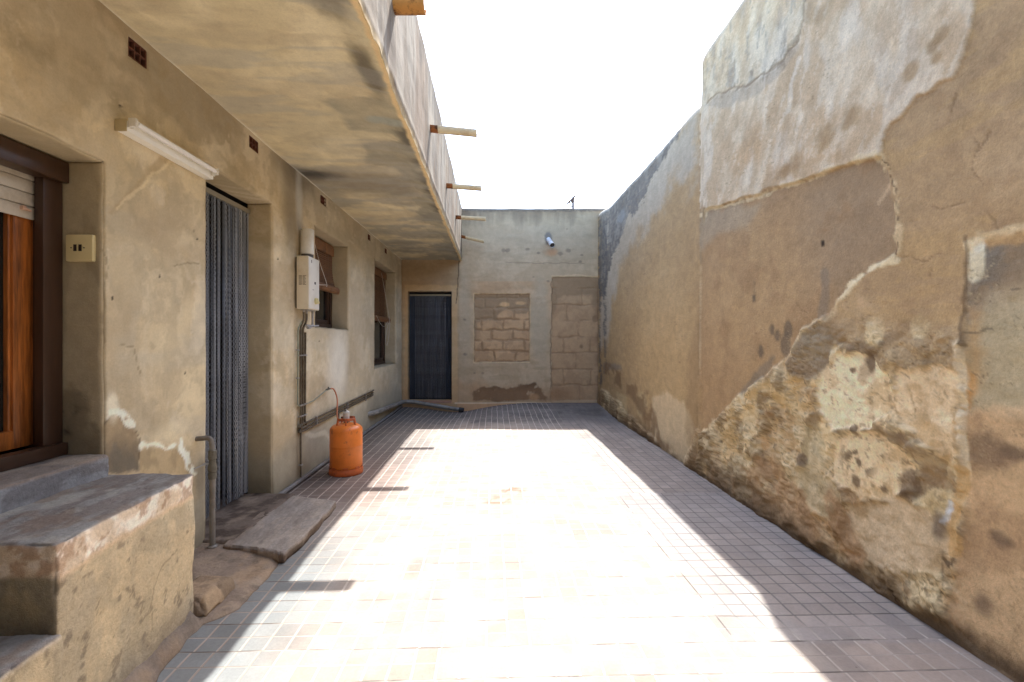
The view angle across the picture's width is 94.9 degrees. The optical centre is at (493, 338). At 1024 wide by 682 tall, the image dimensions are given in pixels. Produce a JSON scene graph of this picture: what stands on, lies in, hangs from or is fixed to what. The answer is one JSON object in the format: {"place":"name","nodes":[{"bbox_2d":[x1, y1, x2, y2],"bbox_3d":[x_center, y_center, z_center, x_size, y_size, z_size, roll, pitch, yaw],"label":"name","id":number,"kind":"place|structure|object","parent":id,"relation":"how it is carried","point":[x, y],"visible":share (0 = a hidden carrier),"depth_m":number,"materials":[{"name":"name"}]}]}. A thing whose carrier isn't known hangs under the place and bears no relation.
{"place":"outdoors","nodes":[
{"label":"outdoors","id":0,"kind":"place"},
{"bbox_2d":[417,0,742,208],"label":"sky","id":1,"kind":"structure","parent":0,"point":[563,99],"materials":[{"name":"white"}]},
{"bbox_2d":[157,403,1012,681],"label":"courtyard floor","id":2,"kind":"structure","parent":0,"point":[557,542],"depth_m":2.48,"materials":[{"name":"tile"}]},
{"bbox_2d":[0,454,194,681],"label":"masonry steps","id":3,"kind":"structure","parent":2,"relation":"on","point":[96,564],"depth_m":1.65,"materials":[{"name":"beige concrete"}]},
{"bbox_2d":[123,543,278,681],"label":"cement path","id":4,"kind":"structure","parent":2,"relation":"on","point":[249,573],"depth_m":2.42,"materials":[{"name":"beige concrete"}]},
{"bbox_2d":[194,436,217,548],"bbox_3d":[-1.694,0.938,2.838,0.105,0.718,0.267,0,0,33],"label":"standpipe","id":5,"kind":"object","parent":4,"relation":"on","point":[212,465],"visible":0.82,"depth_m":2.80,"materials":[{"name":"grey metal"}]},
{"bbox_2d":[193,576,234,616],"bbox_3d":[-1.425,1.249,2.290,0.207,0.116,0.286,0,0,0],"label":"mortar lump","id":6,"kind":"object","parent":4,"relation":"on","point":[210,593],"visible":0.67,"depth_m":2.26,"materials":[{"name":"beige concrete"}]},
{"bbox_2d":[223,496,335,562],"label":"stone slab","id":7,"kind":"structure","parent":2,"relation":"on","point":[286,530],"depth_m":3.05,"materials":[{"name":"grey stone"}]},
{"bbox_2d":[278,405,402,493],"bbox_3d":[-1.738,1.267,6.305,0.051,0.052,5.091,0,0,0],"label":"conduit","id":8,"kind":"object","parent":2,"relation":"on","point":[303,478],"visible":0.75,"depth_m":4.55,"materials":[{"name":"metal"}]},
{"bbox_2d":[329,409,362,476],"bbox_3d":[-1.435,0.990,4.560,0.324,0.619,0.324,0,0,0],"label":"gas bottle","id":9,"kind":"object","parent":2,"relation":"on","point":[345,446],"visible":1,"depth_m":4.44,"materials":[{"name":"orange paint"}]},
{"bbox_2d":[597,0,1023,681],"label":"boundary wall","id":10,"kind":"structure","parent":2,"relation":"on","point":[811,276],"depth_m":2.59,"materials":[{"name":"paint"}]},
{"label":"ground","id":11,"kind":"structure","parent":0,"visible":0},
{"bbox_2d":[0,0,485,549],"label":"house","id":12,"kind":"structure","parent":11,"relation":"on","point":[292,118],"depth_m":2.58,"materials":[{"name":"paint"}]},
{"bbox_2d":[0,135,68,471],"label":"window","id":13,"kind":"structure","parent":12,"relation":"in","point":[30,208],"depth_m":2.02,"materials":[{"name":"brown wood"}]},
{"bbox_2d":[66,235,95,261],"bbox_3d":[-1.863,-0.409,2.119,0.123,0.122,0.028,0,0,0],"label":"socket plate","id":14,"kind":"object","parent":12,"relation":"attached to","point":[80,248],"visible":1,"depth_m":2.11,"materials":[{"name":"beige plastic"}]},
{"bbox_2d":[115,118,218,179],"bbox_3d":[-1.719,-1.002,2.526,0.094,0.068,0.684,0,0,0],"label":"tube light","id":15,"kind":"object","parent":12,"relation":"attached to","point":[135,129],"visible":1,"depth_m":2.43,"materials":[{"name":"white plastic"}]},
{"bbox_2d":[205,187,249,517],"bbox_3d":[-1.952,0.091,3.326,0.047,2.236,0.823,0,0,0],"label":"chain curtain","id":16,"kind":"object","parent":12,"relation":"hanging from","point":[231,204],"visible":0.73,"depth_m":3.44,"materials":[{"name":"metal"}]},
{"bbox_2d":[296,228,319,313],"bbox_3d":[-1.691,-0.616,4.296,0.146,0.772,0.258,0,0,0],"label":"water heater","id":17,"kind":"object","parent":12,"relation":"attached to","point":[307,281],"visible":1,"depth_m":4.23,"materials":[{"name":"beige metal"}]},
{"bbox_2d":[298,312,318,476],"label":"heater pipes","id":18,"kind":"object","parent":12,"relation":"attached to","point":[302,376],"visible":1,"depth_m":4.26,"materials":[{"name":"metal"}]},
{"bbox_2d":[296,321,330,406],"bbox_3d":[-1.738,0.225,4.562,0.048,0.777,0.779,0,0,0],"label":"gas pipe","id":19,"kind":"object","parent":12,"relation":"attached to","point":[298,377],"visible":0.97,"depth_m":4.18,"materials":[{"name":"grey metal"}]},
{"bbox_2d":[331,388,338,422],"bbox_3d":[-1.579,0.711,4.781,0.079,0.386,0.500,0,0,-33],"label":"gas hose","id":20,"kind":"object","parent":19,"relation":"hanging from","point":[337,403],"visible":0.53,"depth_m":4.92,"materials":[{"name":"orange rubber"}]},
{"bbox_2d":[315,249,331,327],"bbox_3d":[-1.999,-0.618,5.183,0.062,0.997,1.039,0,0,0],"label":"window","id":21,"kind":"structure","parent":12,"relation":"in","point":[323,317],"depth_m":5.56,"materials":[{"name":"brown wood"}]},
{"bbox_2d":[315,236,339,293],"bbox_3d":[-1.871,-0.816,5.162,0.168,0.568,0.935,0,0,0],"label":"roll up blind","id":22,"kind":"object","parent":12,"relation":"attached to","point":[324,248],"visible":0.58,"depth_m":5.31,"materials":[{"name":"orange wood"}]},
{"bbox_2d":[298,390,373,432],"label":"wall pipes","id":23,"kind":"object","parent":12,"relation":"attached to","point":[347,406],"depth_m":5.06,"materials":[{"name":"metal"}]},
{"bbox_2d":[374,278,384,365],"bbox_3d":[-1.999,-0.373,7.723,0.062,1.627,1.479,0,0,0],"label":"window","id":24,"kind":"structure","parent":12,"relation":"in","point":[379,332],"depth_m":8.24,"materials":[{"name":"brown wood"}]},
{"bbox_2d":[374,267,390,343],"bbox_3d":[-1.871,-0.530,7.718,0.178,1.281,1.385,0,0,0],"label":"roll up blind","id":25,"kind":"object","parent":12,"relation":"attached to","point":[379,274],"visible":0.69,"depth_m":7.92,"materials":[{"name":"orange wood"}]},
{"bbox_2d":[368,400,463,416],"bbox_3d":[-1.600,1.213,7.992,1.025,0.367,2.616,0,0,28],"label":"waste pipe","id":26,"kind":"object","parent":12,"relation":"attached to","point":[391,406],"visible":1,"depth_m":8.85,"materials":[{"name":"grey plastic"}]},
{"bbox_2d":[401,209,604,411],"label":"end building","id":27,"kind":"structure","parent":11,"relation":"on","point":[524,311],"depth_m":9.00,"materials":[{"name":"paint"}]},
{"bbox_2d":[409,294,451,397],"bbox_3d":[-1.228,0.143,9.098,0.815,2.016,0.045,0,0,0],"label":"chain curtain","id":28,"kind":"object","parent":27,"relation":"hanging from","point":[448,301],"visible":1,"depth_m":9.10,"materials":[{"name":"black metal"}]},
{"bbox_2d":[409,292,451,398],"bbox_3d":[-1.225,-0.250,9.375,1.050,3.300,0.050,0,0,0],"label":"inner door","id":29,"kind":"structure","parent":27,"relation":"in","point":[425,364],"depth_m":9.35,"materials":[{"name":"black metal"}]},
{"bbox_2d":[546,237,554,247],"bbox_3d":[1.062,-1.842,8.890,0.095,0.293,0.427,0,0,-6],"label":"outlet pipe","id":30,"kind":"object","parent":27,"relation":"attached to","point":[550,242],"visible":0.99,"depth_m":8.76,"materials":[{"name":"white plastic"}]},
{"bbox_2d":[567,195,575,208],"bbox_3d":[1.580,-2.516,9.600,0.182,0.831,0.204,0,0,0],"label":"antenna","id":31,"kind":"object","parent":27,"relation":"on","point":[571,200],"visible":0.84,"depth_m":9.58,"materials":[{"name":"metal"}]}
]}

